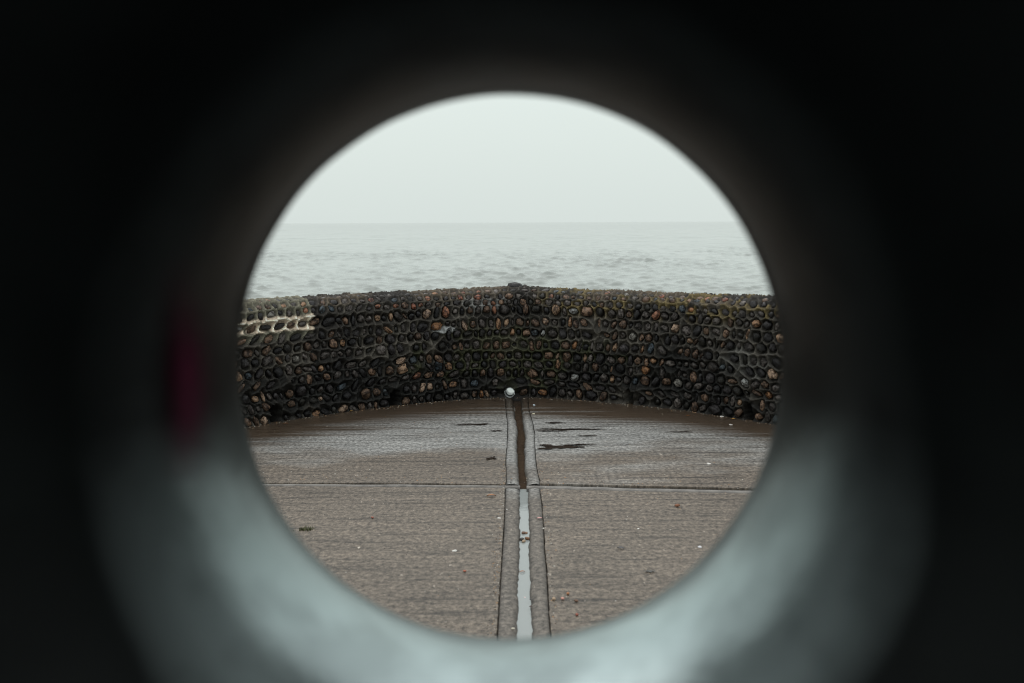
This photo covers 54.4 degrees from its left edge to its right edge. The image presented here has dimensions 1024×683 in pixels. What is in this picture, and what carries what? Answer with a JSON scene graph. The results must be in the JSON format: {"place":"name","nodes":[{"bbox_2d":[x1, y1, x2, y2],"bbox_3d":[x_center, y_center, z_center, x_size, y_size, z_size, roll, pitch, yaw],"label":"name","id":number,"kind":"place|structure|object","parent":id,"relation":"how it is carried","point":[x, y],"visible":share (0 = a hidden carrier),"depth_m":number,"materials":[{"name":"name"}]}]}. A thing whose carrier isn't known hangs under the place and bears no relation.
{"place":"outdoors","nodes":[
{"label":"outdoors","id":0,"kind":"place"},
{"bbox_2d":[247,221,770,392],"bbox_3d":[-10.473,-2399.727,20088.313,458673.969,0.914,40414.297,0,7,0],"label":"sea","id":1,"kind":"structure","parent":0,"point":[315,259],"depth_m":179.07,"materials":[{"name":"grey liquid"}]},
{"bbox_2d":[280,95,737,222],"label":"sky","id":2,"kind":"structure","parent":0,"point":[496,158],"materials":[{"name":"white"}]},
{"bbox_2d":[247,397,773,638],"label":"pavement","id":3,"kind":"structure","parent":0,"point":[594,527],"depth_m":5.07,"materials":[{"name":"concrete"}]},
{"bbox_2d":[299,525,315,530],"bbox_3d":[-0.950,0.857,4.577,0.106,0.018,0.061,0,7,0],"label":"moss tuft","id":4,"kind":"object","parent":3,"relation":"on","point":[306,528],"visible":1,"depth_m":4.57,"materials":[{"name":"green plant"}]},
{"bbox_2d":[239,282,780,427],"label":"cobble wall","id":5,"kind":"structure","parent":3,"relation":"on","point":[326,354],"depth_m":7.47,"materials":[{"name":"black stone"}]},
{"bbox_2d":[249,397,770,635],"bbox_3d":[0.004,0.738,5.589,3.805,0.005,4.926,0,7,0],"label":"grit","id":6,"kind":"object","parent":3,"relation":"on","point":[504,496],"visible":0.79,"depth_m":5.38,"materials":[{"name":"grey gravel"}]},
{"bbox_2d":[513,401,526,488],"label":"gutter water","id":7,"kind":"structure","parent":3,"relation":"on","point":[520,441],"depth_m":6.45,"materials":[{"name":"black liquid"}]},
{"bbox_2d":[517,489,532,637],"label":"gutter water","id":8,"kind":"structure","parent":3,"relation":"on","point":[524,626],"depth_m":3.99,"materials":[{"name":"grey liquid"}]},
{"bbox_2d":[532,428,587,429],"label":"puddle","id":9,"kind":"object","parent":3,"relation":"on","point":[561,429],"visible":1,"depth_m":6.75,"materials":[{"name":"grey liquid"}]},
{"bbox_2d":[537,444,584,448],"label":"puddle","id":10,"kind":"object","parent":3,"relation":"on","point":[548,446],"visible":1,"depth_m":6.23,"materials":[{"name":"grey liquid"}]},
{"bbox_2d":[565,444,598,444],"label":"puddle","id":11,"kind":"object","parent":3,"relation":"on","point":[582,444],"visible":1,"depth_m":6.29,"materials":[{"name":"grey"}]},
{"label":"path","id":12,"kind":"structure","parent":0,"visible":0},
{"bbox_2d":[0,0,1023,682],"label":"ring sculpture","id":13,"kind":"object","parent":12,"relation":"on","point":[858,164],"visible":1,"depth_m":0.57,"materials":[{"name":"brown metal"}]}
]}

